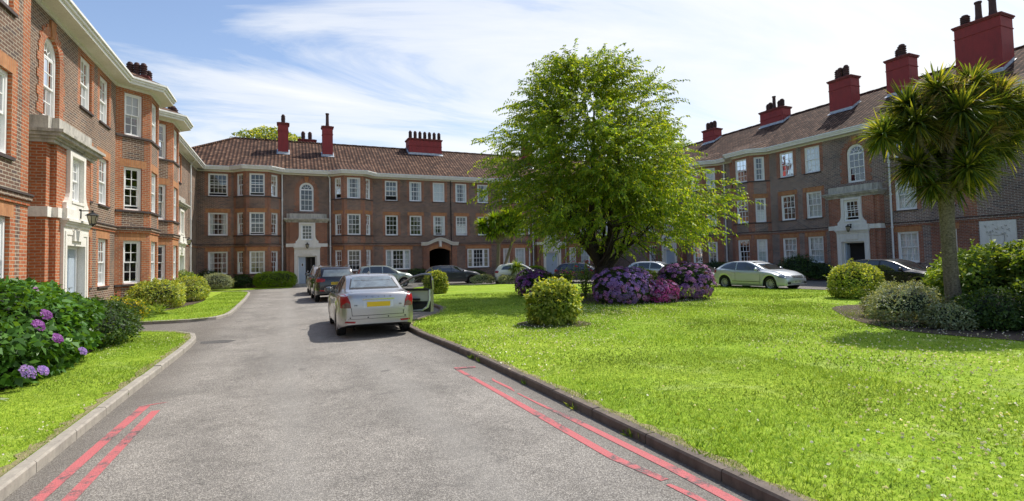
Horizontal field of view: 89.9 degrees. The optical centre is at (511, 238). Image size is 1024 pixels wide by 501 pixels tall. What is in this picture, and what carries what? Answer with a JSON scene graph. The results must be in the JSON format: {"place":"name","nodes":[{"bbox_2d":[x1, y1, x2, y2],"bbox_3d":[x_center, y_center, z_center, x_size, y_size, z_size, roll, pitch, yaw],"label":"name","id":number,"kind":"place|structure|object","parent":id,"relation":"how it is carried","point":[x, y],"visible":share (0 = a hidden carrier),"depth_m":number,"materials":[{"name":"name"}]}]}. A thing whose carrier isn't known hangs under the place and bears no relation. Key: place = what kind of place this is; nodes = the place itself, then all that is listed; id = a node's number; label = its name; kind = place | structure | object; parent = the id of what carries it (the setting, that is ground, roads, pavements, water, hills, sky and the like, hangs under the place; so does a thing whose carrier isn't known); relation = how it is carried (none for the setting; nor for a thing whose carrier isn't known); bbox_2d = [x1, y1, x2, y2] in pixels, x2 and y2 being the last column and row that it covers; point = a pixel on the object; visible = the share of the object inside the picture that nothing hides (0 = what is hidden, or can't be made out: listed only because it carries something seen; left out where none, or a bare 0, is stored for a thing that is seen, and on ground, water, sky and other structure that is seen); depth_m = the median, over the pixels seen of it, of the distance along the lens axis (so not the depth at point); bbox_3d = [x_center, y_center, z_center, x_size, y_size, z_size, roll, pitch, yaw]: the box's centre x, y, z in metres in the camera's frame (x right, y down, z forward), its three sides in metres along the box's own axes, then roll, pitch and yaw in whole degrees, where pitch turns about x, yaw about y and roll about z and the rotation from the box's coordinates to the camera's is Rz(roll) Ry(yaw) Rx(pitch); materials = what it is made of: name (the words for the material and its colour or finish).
{"place":"outdoors","nodes":[
{"label":"outdoors","id":0,"kind":"place"},
{"bbox_2d":[0,330,192,476],"bbox_3d":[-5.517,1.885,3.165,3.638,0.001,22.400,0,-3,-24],"label":"lawn","id":1,"kind":"structure","parent":0,"point":[54,424],"depth_m":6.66,"materials":[{"name":"green plant"}]},
{"bbox_2d":[0,348,94,389],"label":"flower bed","id":2,"kind":"object","parent":1,"relation":"on","point":[11,369],"depth_m":8.38,"materials":[{"name":"soil"}]},
{"bbox_2d":[0,274,109,389],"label":"hydrangea bush","id":3,"kind":"object","parent":2,"relation":"on","point":[45,331],"visible":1,"depth_m":7.71,"materials":[{"name":"green plant"}]},
{"bbox_2d":[87,291,144,350],"bbox_3d":[-8.865,1.696,10.865,1.753,1.148,2.989,0,-3,-24],"label":"rose shrub","id":4,"kind":"object","parent":1,"relation":"on","point":[117,321],"visible":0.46,"depth_m":10.80,"materials":[{"name":"green plant"}]},
{"bbox_2d":[140,291,247,321],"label":"lawn","id":5,"kind":"structure","parent":0,"point":[212,294],"depth_m":19.69,"materials":[{"name":"green plant"}]},
{"bbox_2d":[107,292,150,321],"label":"yellow flower plant","id":6,"kind":"object","parent":5,"relation":"on","point":[136,302],"visible":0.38,"depth_m":15.45,"materials":[{"name":"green plant"}]},
{"bbox_2d":[147,297,204,314],"bbox_3d":[-14.850,2.833,21.978,2.400,0.001,13.100,0,-3,-24],"label":"flower bed","id":7,"kind":"object","parent":5,"relation":"on","point":[191,302],"visible":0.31,"depth_m":22.92,"materials":[{"name":"soil"}]},
{"bbox_2d":[125,278,186,308],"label":"variegated shrub","id":8,"kind":"object","parent":7,"relation":"on","point":[165,290],"visible":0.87,"depth_m":19.98,"materials":[{"name":"green plant"}]},
{"bbox_2d":[169,274,211,301],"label":"variegated shrub","id":9,"kind":"object","parent":7,"relation":"on","point":[195,286],"visible":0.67,"depth_m":23.88,"materials":[{"name":"green plant"}]},
{"bbox_2d":[3,280,888,500],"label":"driveway","id":10,"kind":"structure","parent":0,"point":[288,394],"depth_m":5.24,"materials":[{"name":"grey asphalt"}]},
{"bbox_2d":[29,406,148,500],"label":"road marking","id":11,"kind":"object","parent":10,"relation":"on","point":[43,494],"visible":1,"depth_m":4.63,"materials":[{"name":"red paint"}]},
{"bbox_2d":[0,331,195,500],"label":"kerb","id":12,"kind":"structure","parent":10,"relation":"on","point":[18,476],"depth_m":5.20,"materials":[{"name":"concrete"}]},
{"bbox_2d":[61,410,159,500],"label":"road marking","id":13,"kind":"object","parent":10,"relation":"on","point":[81,486],"visible":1,"depth_m":4.54,"materials":[{"name":"red paint"}]},
{"bbox_2d":[138,291,249,324],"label":"kerb","id":14,"kind":"structure","parent":10,"relation":"on","point":[235,308],"depth_m":16.26,"materials":[{"name":"concrete"}]},
{"bbox_2d":[210,286,291,291],"bbox_3d":[-19.202,3.607,36.840,6.300,0.060,4.650,0,-3,-24],"label":"flower bed","id":15,"kind":"object","parent":10,"relation":"on","point":[231,289],"visible":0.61,"depth_m":36.72,"materials":[{"name":"brown soil"}]},
{"bbox_2d":[203,273,235,288],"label":"lavender bush","id":16,"kind":"object","parent":15,"relation":"on","point":[213,279],"visible":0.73,"depth_m":34.69,"materials":[{"name":"green plant"}]},
{"bbox_2d":[230,274,254,286],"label":"corner shrub","id":17,"kind":"object","parent":15,"relation":"on","point":[243,279],"visible":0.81,"depth_m":37.97,"materials":[{"name":"green plant"}]},
{"bbox_2d":[253,269,297,287],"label":"box hedge","id":18,"kind":"object","parent":15,"relation":"on","point":[283,277],"visible":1,"depth_m":37.82,"materials":[{"name":"green plant"}]},
{"bbox_2d":[308,264,353,301],"bbox_3d":[-8.760,2.096,25.013,2.120,1.665,4.437,0,-3,-25],"label":"parked car","id":19,"kind":"object","parent":10,"relation":"on","point":[322,279],"visible":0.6,"depth_m":23.11,"materials":[{"name":"black paint"}]},
{"bbox_2d":[324,271,433,334],"bbox_3d":[-3.542,1.615,14.006,2.924,1.506,4.493,0,-3,-23],"label":"parked car","id":20,"kind":"object","parent":10,"relation":"on","point":[365,299],"visible":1,"depth_m":12.11,"materials":[{"name":"silver metal"}]},
{"bbox_2d":[356,265,414,286],"bbox_3d":[-8.969,2.632,36.388,4.075,1.530,2.086,0,-2,-19],"label":"parked car","id":21,"kind":"object","parent":10,"relation":"on","point":[400,276],"visible":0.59,"depth_m":35.77,"materials":[{"name":"silver metal"}]},
{"bbox_2d":[424,265,477,283],"bbox_3d":[-4.438,2.683,38.761,4.309,1.425,2.059,0,-2,-18],"label":"parked car","id":22,"kind":"object","parent":10,"relation":"on","point":[454,273],"visible":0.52,"depth_m":38.01,"materials":[{"name":"grey paint"}]},
{"bbox_2d":[470,273,496,283],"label":"edging plant","id":23,"kind":"object","parent":10,"relation":"on","point":[481,278],"visible":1,"depth_m":35.86,"materials":[{"name":"green plant"}]},
{"bbox_2d":[474,205,527,283],"bbox_3d":[-0.708,0.420,37.034,4.254,5.719,2.413,-1,-2,-1],"label":"cordyline tree","id":24,"kind":"object","parent":10,"relation":"on","point":[498,236],"visible":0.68,"depth_m":36.65,"materials":[{"name":"green plant"}]},
{"bbox_2d":[494,263,546,283],"bbox_3d":[0.655,2.489,37.241,3.920,1.470,2.018,-1,-2,-2],"label":"parked car","id":25,"kind":"object","parent":10,"relation":"on","point":[502,269],"visible":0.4,"depth_m":36.47,"materials":[{"name":"white paint"}]},
{"bbox_2d":[456,369,667,480],"bbox_3d":[0.118,1.961,6.032,0.154,0.001,4.686,0,-3,-26],"label":"road marking","id":26,"kind":"object","parent":10,"relation":"on","point":[589,443],"visible":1,"depth_m":5.00,"materials":[{"name":"red paint"}]},
{"bbox_2d":[554,262,593,280],"bbox_3d":[5.197,2.392,36.731,4.299,1.425,2.059,-2,-2,18],"label":"parked car","id":27,"kind":"object","parent":10,"relation":"on","point":[563,266],"visible":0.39,"depth_m":36.20,"materials":[{"name":"black paint"}]},
{"bbox_2d":[408,283,823,500],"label":"kerb","id":28,"kind":"structure","parent":10,"relation":"on","point":[750,486],"depth_m":4.74,"materials":[{"name":"grey concrete"}]},
{"bbox_2d":[517,393,741,500],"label":"road marking","id":29,"kind":"object","parent":10,"relation":"on","point":[720,493],"visible":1,"depth_m":4.30,"materials":[{"name":"red paint"}]},
{"bbox_2d":[628,261,671,272],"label":"parked car","id":30,"kind":"object","parent":10,"relation":"on","point":[653,266],"visible":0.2,"depth_m":33.22,"materials":[{"name":"silver metal"}]},
{"bbox_2d":[714,261,805,288],"bbox_3d":[12.282,1.794,25.608,2.063,1.410,4.307,0,-3,-27],"label":"parked car","id":31,"kind":"object","parent":10,"relation":"on","point":[756,273],"visible":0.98,"depth_m":24.93,"materials":[{"name":"silver metal"}]},
{"bbox_2d":[776,252,820,278],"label":"bush","id":32,"kind":"object","parent":10,"relation":"on","point":[799,264],"visible":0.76,"depth_m":32.74,"materials":[{"name":"green plant"}]},
{"bbox_2d":[811,261,832,279],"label":"bush","id":33,"kind":"object","parent":10,"relation":"on","point":[824,269],"visible":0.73,"depth_m":31.76,"materials":[{"name":"green plant"}]},
{"bbox_2d":[849,259,932,290],"bbox_3d":[16.076,1.530,21.331,2.063,1.425,4.319,0,-3,-24],"label":"parked car","id":34,"kind":"object","parent":10,"relation":"on","point":[901,270],"visible":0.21,"depth_m":20.74,"materials":[{"name":"black paint"}]},
{"bbox_2d":[72,0,1023,165],"label":"sky","id":35,"kind":"structure","parent":0,"point":[381,71],"materials":[{"name":"blue"}]},
{"bbox_2d":[571,259,593,298],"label":"shrub","id":36,"kind":"object","parent":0,"point":[587,278],"visible":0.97,"depth_m":20.46,"materials":[{"name":"green plant"}]},
{"bbox_2d":[412,284,1023,500],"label":"lawn","id":37,"kind":"structure","parent":0,"point":[476,289],"depth_m":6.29,"materials":[{"name":"green plant"}]},
{"bbox_2d":[423,269,449,293],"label":"rounded bush","id":38,"kind":"object","parent":37,"relation":"on","point":[441,284],"visible":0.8,"depth_m":25.85,"materials":[{"name":"green plant"}]},
{"bbox_2d":[517,320,590,326],"bbox_3d":[1.061,2.128,12.916,1.719,0.001,1.612,0,-3,-24],"label":"flower bed","id":39,"kind":"object","parent":37,"relation":"on","point":[536,325],"visible":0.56,"depth_m":12.71,"materials":[{"name":"soil"}]},
{"bbox_2d":[523,274,583,325],"bbox_3d":[1.040,1.506,12.930,1.525,1.268,1.618,0,-3,-24],"label":"rounded bush","id":40,"kind":"object","parent":39,"relation":"on","point":[555,299],"visible":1,"depth_m":12.53,"materials":[{"name":"green plant"}]},
{"bbox_2d":[522,293,704,304],"bbox_3d":[3.921,2.413,21.432,5.525,0.001,7.438,0,-3,-24],"label":"flower bed","id":41,"kind":"object","parent":37,"relation":"on","point":[589,297],"visible":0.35,"depth_m":19.08,"materials":[{"name":"soil"}]},
{"bbox_2d":[513,268,551,295],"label":"hydrangea bush","id":42,"kind":"object","parent":41,"relation":"on","point":[524,282],"visible":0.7,"depth_m":22.69,"materials":[{"name":"purple plant"}]},
{"bbox_2d":[590,266,657,304],"bbox_3d":[3.983,1.643,18.518,2.477,1.338,2.226,0,-3,-24],"label":"hydrangea bush","id":43,"kind":"object","parent":41,"relation":"on","point":[617,283],"visible":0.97,"depth_m":17.79,"materials":[{"name":"purple plant"}]},
{"bbox_2d":[642,278,679,302],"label":"hydrangea bush","id":44,"kind":"object","parent":41,"relation":"on","point":[668,291],"visible":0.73,"depth_m":18.05,"materials":[{"name":"pink plant"}]},
{"bbox_2d":[654,261,716,299],"bbox_3d":[6.646,1.565,19.796,2.341,1.466,2.244,0,-3,-24],"label":"hydrangea bush","id":45,"kind":"object","parent":41,"relation":"on","point":[695,277],"visible":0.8,"depth_m":19.07,"materials":[{"name":"purple plant"}]},
{"bbox_2d":[411,305,817,500],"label":"worn turf edge","id":46,"kind":"object","parent":37,"relation":"on","point":[738,467],"visible":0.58,"depth_m":4.73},
{"bbox_2d":[467,38,765,295],"bbox_3d":[3.901,-2.807,22.207,11.651,10.760,11.966,0,-3,-24],"label":"cherry tree","id":47,"kind":"object","parent":37,"relation":"on","point":[634,192],"visible":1,"depth_m":20.57,"materials":[{"name":"green plant"}]},
{"bbox_2d":[412,297,1023,500],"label":"clover flowers","id":48,"kind":"object","parent":37,"relation":"on","point":[994,494],"visible":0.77,"depth_m":7.31,"materials":[{"name":"white plant"}]},
{"bbox_2d":[823,258,885,298],"bbox_3d":[12.288,1.404,18.503,1.911,1.441,1.904,0,-3,-24],"label":"rounded bush","id":49,"kind":"object","parent":37,"relation":"on","point":[856,276],"visible":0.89,"depth_m":18.05,"materials":[{"name":"green plant"}]},
{"bbox_2d":[832,304,1023,340],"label":"flower bed","id":50,"kind":"object","parent":37,"relation":"on","point":[994,335],"visible":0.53,"depth_m":10.45,"materials":[{"name":"soil"}]},
{"bbox_2d":[858,286,921,318],"bbox_3d":[9.555,1.546,12.743,1.855,0.807,1.625,0,-3,-24],"label":"silvery shrub","id":51,"kind":"object","parent":50,"relation":"on","point":[861,302],"visible":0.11,"depth_m":12.86,"materials":[{"name":"green plant"}]},
{"bbox_2d":[862,279,948,326],"bbox_3d":[8.811,1.373,11.521,1.594,1.084,1.684,-3,-3,29],"label":"silvery shrub","id":52,"kind":"object","parent":50,"relation":"on","point":[910,300],"visible":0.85,"depth_m":11.24,"materials":[{"name":"green plant"}]},
{"bbox_2d":[847,57,1023,323],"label":"cordyline tree","id":53,"kind":"object","parent":50,"relation":"on","point":[967,135],"visible":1,"depth_m":11.24,"materials":[{"name":"green plant"}]},
{"bbox_2d":[916,300,985,329],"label":"ground shrub","id":54,"kind":"object","parent":50,"relation":"on","point":[950,314],"visible":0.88,"depth_m":10.46,"materials":[{"name":"green plant"}]},
{"bbox_2d":[924,239,1019,320],"bbox_3d":[10.979,0.935,11.925,2.512,1.899,2.165,0,-3,-24],"label":"leafy shrub","id":55,"kind":"object","parent":50,"relation":"on","point":[977,266],"visible":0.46,"depth_m":11.47,"materials":[{"name":"green plant"}]},
{"bbox_2d":[947,281,1023,331],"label":"ground shrub","id":56,"kind":"object","parent":50,"relation":"on","point":[995,306],"visible":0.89,"depth_m":10.25,"materials":[{"name":"green plant"}]},
{"bbox_2d":[996,239,1023,324],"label":"leafy shrub","id":57,"kind":"object","parent":50,"relation":"on","point":[1014,252],"visible":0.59,"depth_m":11.04,"materials":[{"name":"green plant"}]},
{"label":"ground","id":58,"kind":"structure","parent":0,"visible":0},
{"bbox_2d":[0,0,204,304],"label":"apartment building","id":59,"kind":"structure","parent":58,"relation":"on","point":[98,190],"depth_m":15.94,"materials":[{"name":"brown brick"}]},
{"bbox_2d":[0,216,4,278],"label":"window","id":60,"kind":"structure","parent":59,"relation":"in","point":[2,219],"depth_m":10.20,"materials":[{"name":"white paint"}]},
{"bbox_2d":[0,68,15,160],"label":"window","id":61,"kind":"structure","parent":59,"relation":"in","point":[3,74],"depth_m":10.29,"materials":[{"name":"white paint"}]},
{"bbox_2d":[43,38,54,117],"bbox_3d":[-13.117,-4.520,14.416,0.145,2.310,1.050,0,-3,-24],"label":"window","id":62,"kind":"structure","parent":59,"relation":"in","point":[49,55],"depth_m":14.67,"materials":[{"name":"white paint"}]},
{"bbox_2d":[67,246,76,292],"bbox_3d":[-12.513,1.294,14.390,0.130,2.165,1.320,0,-3,-24],"label":"door","id":63,"kind":"structure","parent":59,"relation":"in","point":[71,251],"depth_m":14.77,"materials":[{"name":"white paint"}]},
{"bbox_2d":[72,159,78,201],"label":"window","id":64,"kind":"structure","parent":59,"relation":"in","point":[75,191],"depth_m":14.85,"materials":[{"name":"white glass"}]},
{"bbox_2d":[79,57,93,116],"bbox_3d":[-14.200,-5.087,17.008,0.255,1.780,1.190,0,-3,-24],"label":"window","id":65,"kind":"structure","parent":59,"relation":"in","point":[84,75],"depth_m":17.25,"materials":[{"name":"white paint"}]},
{"bbox_2d":[97,238,109,288],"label":"window","id":66,"kind":"structure","parent":59,"relation":"in","point":[101,242],"depth_m":18.76,"materials":[{"name":"white paint"}]},
{"bbox_2d":[98,159,110,208],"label":"window","id":67,"kind":"structure","parent":59,"relation":"in","point":[102,163],"depth_m":18.90,"materials":[{"name":"white paint"}]},
{"bbox_2d":[99,76,110,129],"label":"window","id":68,"kind":"structure","parent":59,"relation":"in","point":[103,84],"depth_m":19.01,"materials":[{"name":"white paint"}]},
{"bbox_2d":[121,241,139,285],"bbox_3d":[-15.112,0.966,20.370,0.255,1.780,0.800,-2,-3,23],"label":"window","id":69,"kind":"structure","parent":59,"relation":"in","point":[137,264],"depth_m":20.48,"materials":[{"name":"white paint"}]},
{"bbox_2d":[123,166,143,212],"bbox_3d":[-15.175,-1.956,20.489,0.255,1.790,0.800,-2,-3,23],"label":"window","id":70,"kind":"structure","parent":59,"relation":"in","point":[138,189],"depth_m":20.62,"materials":[{"name":"white paint"}]},
{"bbox_2d":[123,93,144,139],"bbox_3d":[-15.262,-4.917,20.619,0.305,1.780,0.800,-2,-3,23],"label":"window","id":71,"kind":"structure","parent":59,"relation":"in","point":[133,103],"depth_m":20.73,"materials":[{"name":"white paint"}]},
{"bbox_2d":[158,184,167,220],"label":"window","id":72,"kind":"structure","parent":59,"relation":"in","point":[161,206],"depth_m":24.93,"materials":[{"name":"white paint"}]},
{"bbox_2d":[159,123,168,160],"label":"window","id":73,"kind":"structure","parent":59,"relation":"in","point":[163,126],"depth_m":25.06,"materials":[{"name":"white paint"}]},
{"bbox_2d":[229,125,300,141],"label":"tree","id":74,"kind":"object","parent":58,"relation":"on","point":[256,132],"visible":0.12,"depth_m":57.92,"materials":[{"name":"green plant"}]},
{"bbox_2d":[191,113,618,288],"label":"apartment building","id":75,"kind":"structure","parent":58,"relation":"on","point":[300,207],"depth_m":42.66,"materials":[{"name":"brown brick"}]},
{"bbox_2d":[208,213,227,235],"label":"window","id":76,"kind":"structure","parent":75,"relation":"in","point":[210,215],"depth_m":38.65,"materials":[{"name":"white paint"}]},
{"bbox_2d":[208,252,228,274],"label":"window","id":77,"kind":"structure","parent":75,"relation":"in","point":[224,255],"depth_m":38.70,"materials":[{"name":"white paint"}]},
{"bbox_2d":[248,251,264,274],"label":"window","id":78,"kind":"structure","parent":75,"relation":"in","point":[253,262],"depth_m":38.80,"materials":[{"name":"white paint"}]},
{"bbox_2d":[248,212,265,235],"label":"window","id":79,"kind":"structure","parent":75,"relation":"in","point":[250,213],"depth_m":38.82,"materials":[{"name":"white paint"}]},
{"bbox_2d":[248,173,265,196],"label":"window","id":80,"kind":"structure","parent":75,"relation":"in","point":[250,174],"depth_m":38.93,"materials":[{"name":"white paint"}]},
{"bbox_2d":[298,256,315,283],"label":"door","id":81,"kind":"structure","parent":75,"relation":"in","point":[305,264],"depth_m":40.43,"materials":[{"name":"white paint"}]},
{"bbox_2d":[386,249,410,269],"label":"window","id":82,"kind":"structure","parent":75,"relation":"in","point":[406,259],"depth_m":44.02,"materials":[{"name":"white paint"}]},
{"bbox_2d":[409,182,421,201],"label":"window","id":83,"kind":"structure","parent":75,"relation":"in","point":[410,183],"depth_m":44.82,"materials":[{"name":"white paint"}]},
{"bbox_2d":[432,183,445,202],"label":"window","id":84,"kind":"structure","parent":75,"relation":"in","point":[438,188],"depth_m":45.74,"materials":[{"name":"white glass"}]},
{"bbox_2d":[433,216,445,235],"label":"window","id":85,"kind":"structure","parent":75,"relation":"in","point":[442,220],"depth_m":45.57,"materials":[{"name":"white paint"}]},
{"bbox_2d":[455,216,467,235],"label":"window","id":86,"kind":"structure","parent":75,"relation":"in","point":[460,230],"depth_m":46.43,"materials":[{"name":"white paint"}]},
{"bbox_2d":[467,248,489,267],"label":"window","id":87,"kind":"structure","parent":75,"relation":"in","point":[470,252],"depth_m":46.90,"materials":[{"name":"white paint"}]},
{"bbox_2d":[546,252,557,274],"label":"door","id":88,"kind":"structure","parent":75,"relation":"in","point":[550,265],"depth_m":49.30,"materials":[{"name":"white paint"}]},
{"bbox_2d":[618,0,1023,279],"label":"apartment building","id":89,"kind":"structure","parent":58,"relation":"on","point":[814,184],"depth_m":32.37,"materials":[{"name":"brown brick"}]},
{"bbox_2d":[734,159,746,184],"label":"window","id":90,"kind":"structure","parent":89,"relation":"in","point":[740,165],"depth_m":37.67,"materials":[{"name":"white glass"}]},
{"bbox_2d":[736,199,748,224],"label":"window","id":91,"kind":"structure","parent":89,"relation":"in","point":[743,213],"depth_m":37.55,"materials":[{"name":"white paint"}]},
{"bbox_2d":[738,240,749,260],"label":"window","id":92,"kind":"structure","parent":89,"relation":"in","point":[744,246],"depth_m":37.49,"materials":[{"name":"white paint"}]},
{"bbox_2d":[753,157,765,181],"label":"window","id":93,"kind":"structure","parent":89,"relation":"in","point":[761,158],"depth_m":36.80,"materials":[{"name":"white paint"}]},
{"bbox_2d":[755,198,767,222],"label":"window","id":94,"kind":"structure","parent":89,"relation":"in","point":[760,214],"depth_m":36.69,"materials":[{"name":"white paint"}]},
{"bbox_2d":[757,239,767,261],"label":"window","id":95,"kind":"structure","parent":89,"relation":"in","point":[762,247],"depth_m":36.62,"materials":[{"name":"white paint"}]},
{"bbox_2d":[778,151,793,178],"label":"window","id":96,"kind":"structure","parent":89,"relation":"in","point":[786,159],"depth_m":35.33,"materials":[{"name":"white paint"}]},
{"bbox_2d":[780,194,795,221],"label":"window","id":97,"kind":"structure","parent":89,"relation":"in","point":[785,199],"depth_m":35.34,"materials":[{"name":"white paint"}]},
{"bbox_2d":[782,238,796,263],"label":"window","id":98,"kind":"structure","parent":89,"relation":"in","point":[789,244],"depth_m":35.22,"materials":[{"name":"white paint"}]},
{"bbox_2d":[803,145,820,174],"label":"window","id":99,"kind":"structure","parent":89,"relation":"in","point":[812,165],"depth_m":33.68,"materials":[{"name":"white glass"}]},
{"bbox_2d":[805,191,822,219],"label":"window","id":100,"kind":"structure","parent":89,"relation":"in","point":[814,210],"depth_m":33.56,"materials":[{"name":"white paint"}]},
{"bbox_2d":[808,236,823,263],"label":"window","id":101,"kind":"structure","parent":89,"relation":"in","point":[817,251],"depth_m":33.45,"materials":[{"name":"white paint"}]},
{"bbox_2d":[844,241,864,264],"bbox_3d":[20.605,1.239,30.600,0.430,2.165,1.320,0,-3,-24],"label":"door","id":102,"kind":"structure","parent":89,"relation":"in","point":[855,250],"depth_m":30.93,"materials":[{"name":"white paint"}]},
{"bbox_2d":[847,144,864,182],"bbox_3d":[20.820,-4.578,30.987,0.145,2.310,1.050,0,-3,-24],"label":"window","id":103,"kind":"structure","parent":89,"relation":"in","point":[849,153],"depth_m":31.11,"materials":[{"name":"white paint"}]},
{"bbox_2d":[894,180,917,211],"bbox_3d":[21.908,-2.431,28.492,0.332,1.790,1.190,0,-3,-24],"label":"window","id":104,"kind":"structure","parent":89,"relation":"in","point":[900,204],"depth_m":28.66,"materials":[{"name":"white glass"}]},
{"bbox_2d":[898,231,920,263],"bbox_3d":[21.971,0.491,28.373,0.332,1.780,1.190,0,-3,-24],"label":"window","id":105,"kind":"structure","parent":89,"relation":"in","point":[908,242],"depth_m":28.49,"materials":[{"name":"white paint"}]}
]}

